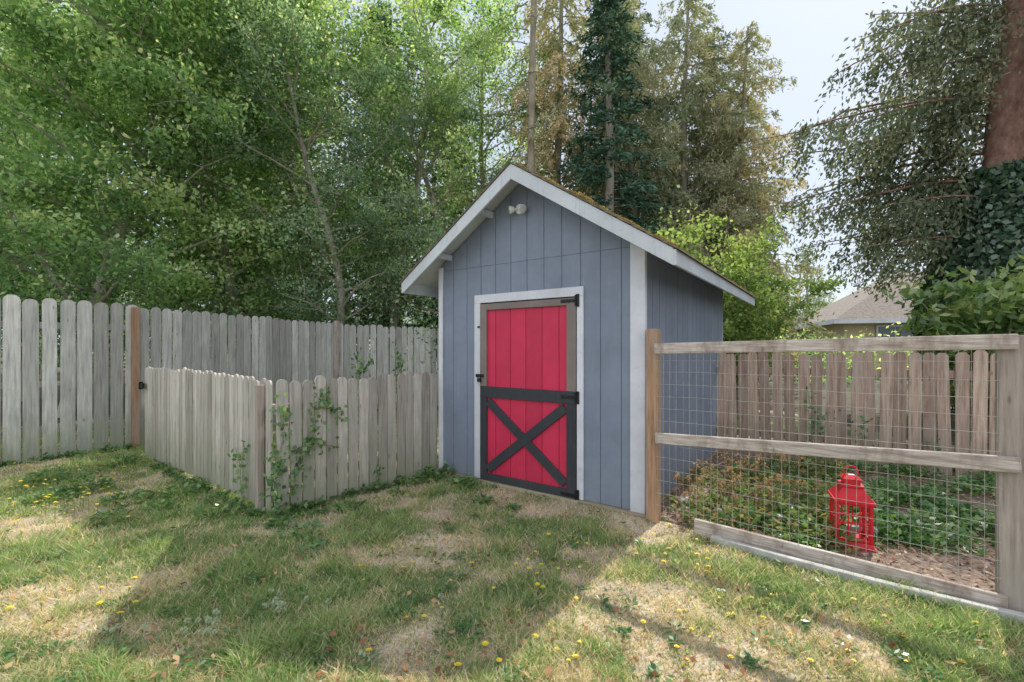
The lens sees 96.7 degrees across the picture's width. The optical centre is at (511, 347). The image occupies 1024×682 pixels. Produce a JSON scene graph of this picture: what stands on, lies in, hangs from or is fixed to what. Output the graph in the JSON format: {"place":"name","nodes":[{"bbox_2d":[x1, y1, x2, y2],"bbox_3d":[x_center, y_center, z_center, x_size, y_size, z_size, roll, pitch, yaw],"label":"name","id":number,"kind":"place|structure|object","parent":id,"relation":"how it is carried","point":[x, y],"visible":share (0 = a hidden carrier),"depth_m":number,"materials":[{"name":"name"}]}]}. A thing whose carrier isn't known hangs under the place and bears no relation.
{"place":"outdoors","nodes":[
{"label":"outdoors","id":0,"kind":"place"},
{"bbox_2d":[0,443,439,518],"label":"fence base grass","id":1,"kind":"structure","parent":0,"point":[170,469],"depth_m":4.77,"materials":[{"name":"green plant"}]},
{"bbox_2d":[1,87,640,379],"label":"forest background","id":2,"kind":"structure","parent":0,"point":[40,367],"depth_m":23.50,"materials":[{"name":"green plant"}]},
{"bbox_2d":[1,349,988,447],"bbox_3d":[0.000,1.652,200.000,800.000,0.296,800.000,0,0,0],"label":"ground","id":3,"kind":"structure","parent":0,"point":[877,395],"depth_m":13.03,"materials":[{"name":"green plant"}]},
{"bbox_2d":[0,0,176,401],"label":"alder tree","id":4,"kind":"object","parent":3,"relation":"on","point":[26,135],"visible":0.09,"depth_m":12.47,"materials":[{"name":"green plant"}]},
{"bbox_2d":[0,0,357,417],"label":"alder tree","id":5,"kind":"object","parent":3,"relation":"on","point":[108,271],"visible":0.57,"depth_m":9.63,"materials":[{"name":"green plant"}]},
{"bbox_2d":[0,0,406,375],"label":"alder tree","id":6,"kind":"object","parent":3,"relation":"on","point":[193,77],"visible":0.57,"depth_m":10.01,"materials":[{"name":"green plant"}]},
{"bbox_2d":[0,203,438,388],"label":"understory shrubs","id":7,"kind":"object","parent":3,"relation":"on","point":[358,317],"visible":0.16,"depth_m":11.76,"materials":[{"name":"green plant"}]},
{"bbox_2d":[125,17,342,349],"bbox_3d":[-10.006,-6.508,16.131,8.554,16.078,7.984,0,0,4],"label":"alder tree","id":8,"kind":"object","parent":3,"relation":"on","point":[321,142],"visible":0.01,"depth_m":15.46,"materials":[{"name":"green plant"}]},
{"bbox_2d":[149,59,343,375],"bbox_3d":[-11.761,-6.524,19.806,8.325,16.162,7.024,0,0,33],"label":"cedar tree","id":9,"kind":"object","parent":3,"relation":"on","point":[216,283],"visible":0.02,"depth_m":19.22,"materials":[{"name":"green plant"}]},
{"bbox_2d":[154,0,371,319],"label":"tree","id":10,"kind":"object","parent":3,"relation":"on","point":[296,290],"visible":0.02,"depth_m":17.58,"materials":[{"name":"green plant"}]},
{"bbox_2d":[159,0,417,376],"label":"alder tree","id":11,"kind":"object","parent":3,"relation":"on","point":[374,7],"visible":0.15,"depth_m":12.65,"materials":[{"name":"green plant"}]},
{"bbox_2d":[147,0,466,356],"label":"tree","id":12,"kind":"object","parent":3,"relation":"on","point":[290,21],"visible":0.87,"depth_m":10.46,"materials":[{"name":"green plant"}]},
{"bbox_2d":[327,0,424,379],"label":"tree","id":13,"kind":"object","parent":3,"relation":"on","point":[375,255],"visible":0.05,"depth_m":17.68,"materials":[{"name":"green plant"}]},
{"bbox_2d":[340,323,438,410],"bbox_3d":[-1.138,0.458,12.079,6.625,2.062,0.070,0,0,-28],"label":"tall picket fence","id":14,"kind":"object","parent":3,"relation":"on","point":[385,364],"visible":0.28,"depth_m":11.04,"materials":[{"name":"grey wood"}]},
{"bbox_2d":[349,341,412,395],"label":"bramble sprigs","id":15,"kind":"object","parent":14,"relation":"attached to","point":[359,372],"visible":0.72,"depth_m":8.89,"materials":[{"name":"green plant"}]},
{"bbox_2d":[302,0,540,373],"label":"alder tree","id":16,"kind":"object","parent":3,"relation":"on","point":[436,9],"visible":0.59,"depth_m":12.78,"materials":[{"name":"green plant"}]},
{"bbox_2d":[306,7,539,322],"bbox_3d":[-2.386,-4.114,13.537,7.433,11.263,7.120,0,0,-29],"label":"tree","id":17,"kind":"object","parent":3,"relation":"on","point":[399,205],"visible":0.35,"depth_m":12.66,"materials":[{"name":"green plant"}]},
{"bbox_2d":[407,74,480,356],"bbox_3d":[-2.466,-4.380,17.199,3.710,11.765,3.780,0,0,-25],"label":"tree","id":18,"kind":"object","parent":3,"relation":"on","point":[455,213],"visible":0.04,"depth_m":17.09,"materials":[{"name":"green plant"}]},
{"bbox_2d":[371,0,578,227],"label":"alder tree","id":19,"kind":"object","parent":3,"relation":"on","point":[485,151],"visible":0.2,"depth_m":15.14,"materials":[{"name":"green plant"}]},
{"bbox_2d":[473,0,580,178],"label":"bare snag tree","id":20,"kind":"object","parent":3,"relation":"on","point":[532,71],"visible":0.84,"depth_m":12.29,"materials":[{"name":"brown plant"}]},
{"bbox_2d":[458,0,654,221],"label":"hemlock tree","id":21,"kind":"object","parent":3,"relation":"on","point":[545,157],"visible":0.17,"depth_m":14.41,"materials":[{"name":"brown plant"}]},
{"bbox_2d":[556,0,673,233],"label":"fir tree","id":22,"kind":"object","parent":3,"relation":"on","point":[608,62],"visible":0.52,"depth_m":12.82,"materials":[{"name":"green plant"}]},
{"bbox_2d":[561,0,712,248],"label":"cedar tree","id":23,"kind":"object","parent":3,"relation":"on","point":[647,16],"visible":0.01,"depth_m":17.72,"materials":[{"name":"green plant"}]},
{"bbox_2d":[571,0,710,265],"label":"hemlock tree","id":24,"kind":"object","parent":3,"relation":"on","point":[642,76],"visible":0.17,"depth_m":14.54,"materials":[{"name":"green plant"}]},
{"bbox_2d":[623,0,801,332],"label":"hemlock tree","id":25,"kind":"object","parent":3,"relation":"on","point":[678,23],"visible":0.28,"depth_m":15.72,"materials":[{"name":"green plant"}]},
{"bbox_2d":[671,24,797,381],"bbox_3d":[7.965,-5.240,17.851,5.900,13.576,6.993,0,0,8],"label":"cedar tree","id":26,"kind":"object","parent":3,"relation":"on","point":[722,85],"visible":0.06,"depth_m":16.77,"materials":[{"name":"green plant"}]},
{"bbox_2d":[681,20,843,390],"bbox_3d":[7.667,-4.732,15.620,6.320,12.472,5.745,0,0,33],"label":"hemlock tree","id":27,"kind":"object","parent":3,"relation":"on","point":[739,159],"visible":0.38,"depth_m":15.00,"materials":[{"name":"green plant"}]},
{"bbox_2d":[767,245,836,366],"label":"distant trees","id":28,"kind":"object","parent":3,"relation":"on","point":[820,300],"visible":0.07,"depth_m":36.76,"materials":[{"name":"green plant"}]},
{"bbox_2d":[758,320,911,385],"bbox_3d":[20.143,0.455,17.986,30.218,3.183,5.231,0,0,6],"label":"distant hedge","id":29,"kind":"object","parent":3,"relation":"on","point":[844,353],"visible":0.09,"depth_m":18.24,"materials":[{"name":"green plant"}]},
{"bbox_2d":[789,323,916,376],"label":"walls","id":30,"kind":"structure","parent":3,"relation":"on","point":[854,329],"depth_m":24.26,"materials":[{"name":"beige paint"}]},
{"bbox_2d":[789,318,913,336],"bbox_3d":[24.078,-0.760,28.841,10.110,1.520,14.060,0,0,20],"label":"fascia and window frames","id":31,"kind":"structure","parent":30,"relation":"attached to","point":[867,320],"depth_m":23.59,"materials":[{"name":"white paint"}]},
{"bbox_2d":[879,327,911,336],"bbox_3d":[19.795,-0.600,23.493,1.400,1.000,0.040,0,0,20],"label":"window","id":32,"kind":"structure","parent":31,"relation":"attached to","point":[885,330],"depth_m":23.53,"materials":[{"name":"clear glass"}]},
{"bbox_2d":[794,271,924,325],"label":"roof","id":33,"kind":"structure","parent":30,"relation":"on","point":[863,305],"depth_m":24.93,"materials":[{"name":"brown"}]},
{"bbox_2d":[845,249,913,292],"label":"bare trees","id":34,"kind":"object","parent":3,"relation":"on","point":[859,269],"visible":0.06,"depth_m":36.66,"materials":[{"name":"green plant"}]},
{"bbox_2d":[747,0,1023,414],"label":"spruce tree","id":35,"kind":"object","parent":3,"relation":"on","point":[1001,136],"visible":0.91,"depth_m":10.06,"materials":[{"name":"green plant"}]},
{"bbox_2d":[910,158,1023,416],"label":"ivy on trunk","id":36,"kind":"object","parent":35,"relation":"attached to","point":[997,178],"visible":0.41,"depth_m":9.54,"materials":[{"name":"green plant"}]},
{"bbox_2d":[882,254,1023,442],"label":"laurel shrub","id":37,"kind":"object","parent":3,"relation":"on","point":[1006,316],"visible":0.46,"depth_m":7.17,"materials":[{"name":"green plant"}]},
{"bbox_2d":[936,280,997,422],"bbox_3d":[9.428,0.122,7.986,3.106,2.780,2.849,0,0,40],"label":"laurel shrub","id":38,"kind":"object","parent":3,"relation":"on","point":[944,306],"visible":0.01,"depth_m":8.22,"materials":[{"name":"green plant"}]},
{"bbox_2d":[0,0,1001,348],"label":"sky","id":39,"kind":"structure","parent":0,"point":[805,35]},
{"bbox_2d":[0,410,1023,681],"bbox_3d":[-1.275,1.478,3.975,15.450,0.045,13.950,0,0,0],"label":"lawn","id":40,"kind":"structure","parent":0,"point":[418,634],"depth_m":2.69,"materials":[{"name":"plant"}]},
{"bbox_2d":[0,294,139,463],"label":"tall picket fence","id":41,"kind":"object","parent":40,"relation":"on","point":[12,324],"visible":0.85,"depth_m":6.18,"materials":[{"name":"grey wood"}]},
{"bbox_2d":[139,367,259,503],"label":"picket gate","id":42,"kind":"structure","parent":40,"relation":"on","point":[198,423],"depth_m":4.93,"materials":[{"name":"beige wood"}]},
{"bbox_2d":[140,307,339,445],"bbox_3d":[-4.791,0.437,8.647,0.172,2.126,4.011,0,0,22],"label":"tall picket fence","id":43,"kind":"object","parent":40,"relation":"on","point":[191,338],"visible":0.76,"depth_m":8.29,"materials":[{"name":"grey wood"}]},
{"bbox_2d":[255,378,275,512],"bbox_3d":[-2.215,0.886,4.095,0.213,1.227,0.132,0,0,37],"label":"fence post","id":44,"kind":"object","parent":40,"relation":"on","point":[264,404],"visible":0.72,"depth_m":4.07,"materials":[{"name":"beige wood"}]},
{"bbox_2d":[16,450,521,559],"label":"fence line weeds","id":45,"kind":"object","parent":40,"relation":"on","point":[336,506],"visible":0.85,"depth_m":4.37,"materials":[{"name":"green plant"}]},
{"bbox_2d":[259,381,348,519],"bbox_3d":[-1.887,0.906,4.175,0.310,1.189,0.842,0,0,42],"label":"ivy on fence","id":46,"kind":"object","parent":40,"relation":"on","point":[277,467],"visible":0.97,"depth_m":4.08,"materials":[{"name":"green plant"}]},
{"bbox_2d":[227,440,384,505],"bbox_3d":[-1.989,1.175,4.495,1.434,0.650,0.224,0,0,-21],"label":"ivy on fence","id":47,"kind":"object","parent":40,"relation":"on","point":[238,471],"visible":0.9,"depth_m":4.28,"materials":[{"name":"green plant"}]},
{"bbox_2d":[275,371,436,509],"bbox_3d":[-1.508,0.874,4.735,0.070,1.228,1.821,0,0,41],"label":"picket fence","id":48,"kind":"object","parent":40,"relation":"on","point":[333,471],"visible":0.82,"depth_m":4.62,"materials":[{"name":"beige wood"}]},
{"bbox_2d":[6,453,977,667],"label":"yellow dandelion flowers","id":49,"kind":"object","parent":40,"relation":"on","point":[485,643],"visible":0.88,"depth_m":3.04,"materials":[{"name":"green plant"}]},
{"bbox_2d":[0,453,985,681],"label":"lawn weeds","id":50,"kind":"object","parent":40,"relation":"on","point":[651,667],"visible":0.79,"depth_m":2.38,"materials":[{"name":"green plant"}]},
{"bbox_2d":[0,450,1014,681],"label":"dead leaves","id":51,"kind":"object","parent":40,"relation":"on","point":[548,669],"visible":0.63,"depth_m":2.30,"materials":[{"name":"brown plant"}]},
{"bbox_2d":[12,496,1012,669],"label":"dandelion seed heads","id":52,"kind":"object","parent":40,"relation":"on","point":[273,602],"visible":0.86,"depth_m":2.40,"materials":[{"name":"white plant"}]},
{"bbox_2d":[399,162,756,518],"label":"garden shed","id":53,"kind":"structure","parent":40,"relation":"on","point":[556,300],"depth_m":4.57,"materials":[{"name":"blue paint"}]},
{"bbox_2d":[648,185,801,366],"bbox_3d":[4.057,-0.904,10.455,3.718,4.824,4.459,0,0,0],"label":"vine maple shrub","id":54,"kind":"object","parent":40,"relation":"on","point":[698,228],"visible":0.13,"depth_m":9.36,"materials":[{"name":"green plant"}]},
{"bbox_2d":[717,247,851,411],"bbox_3d":[5.239,-0.450,10.307,3.499,3.926,4.079,0,0,0],"label":"vine maple shrub","id":55,"kind":"object","parent":40,"relation":"on","point":[770,299],"visible":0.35,"depth_m":9.43,"materials":[{"name":"green plant"}]},
{"bbox_2d":[646,329,1023,612],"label":"wire garden fence","id":56,"kind":"object","parent":40,"relation":"on","point":[1005,462],"visible":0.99,"depth_m":2.81,"materials":[{"name":"brown wood"}]},
{"bbox_2d":[710,535,1023,623],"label":"garden edging","id":57,"kind":"object","parent":40,"relation":"on","point":[810,565],"visible":0.59,"depth_m":2.82,"materials":[{"name":"concrete"}]},
{"bbox_2d":[661,449,994,591],"bbox_3d":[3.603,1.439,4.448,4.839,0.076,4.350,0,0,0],"label":"wood chip mulch","id":58,"kind":"object","parent":0,"point":[937,559],"visible":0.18,"depth_m":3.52,"materials":[{"name":"brown wood"}]},
{"bbox_2d":[676,496,689,504],"bbox_3d":[1.597,1.430,4.250,0.124,0.110,0.140,0,0,0],"label":"garden stone","id":59,"kind":"object","parent":58,"relation":"on","point":[682,499],"visible":0.4,"depth_m":4.21,"materials":[{"name":"grey stone"}]},
{"bbox_2d":[672,453,822,528],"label":"dried stalks","id":60,"kind":"object","parent":58,"relation":"on","point":[723,482],"visible":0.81,"depth_m":3.96,"materials":[{"name":"plant"}]},
{"bbox_2d":[667,453,861,556],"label":"bramble plants","id":61,"kind":"object","parent":58,"relation":"on","point":[746,518],"visible":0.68,"depth_m":3.99,"materials":[{"name":"green plant"}]},
{"bbox_2d":[827,465,876,552],"bbox_3d":[2.530,1.175,3.400,0.256,0.599,0.256,0,0,25],"label":"red lantern","id":62,"kind":"object","parent":58,"relation":"on","point":[837,490],"visible":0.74,"depth_m":3.34,"materials":[{"name":"metal"}]},
{"bbox_2d":[716,350,994,478],"bbox_3d":[4.166,0.757,5.628,3.002,1.464,0.070,0,0,30],"label":"brown picket fence","id":63,"kind":"object","parent":58,"relation":"on","point":[937,372],"visible":0.67,"depth_m":5.51,"materials":[{"name":"brown wood"}]},
{"bbox_2d":[802,387,941,476],"bbox_3d":[4.254,0.988,5.402,1.386,1.025,0.321,0,0,26],"label":"vine on brown fence","id":64,"kind":"object","parent":63,"relation":"attached to","point":[818,426],"visible":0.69,"depth_m":5.61,"materials":[{"name":"green plant"}]},
{"bbox_2d":[855,525,877,535],"bbox_3d":[2.741,1.430,3.550,0.183,0.117,0.183,0,0,0],"label":"garden stone","id":65,"kind":"object","parent":58,"relation":"on","point":[875,530],"visible":0.12,"depth_m":3.50,"materials":[{"name":"grey stone"}]},
{"bbox_2d":[751,455,994,554],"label":"groundcover plants","id":66,"kind":"object","parent":58,"relation":"on","point":[913,533],"visible":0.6,"depth_m":3.88,"materials":[{"name":"green plant"}]}
]}

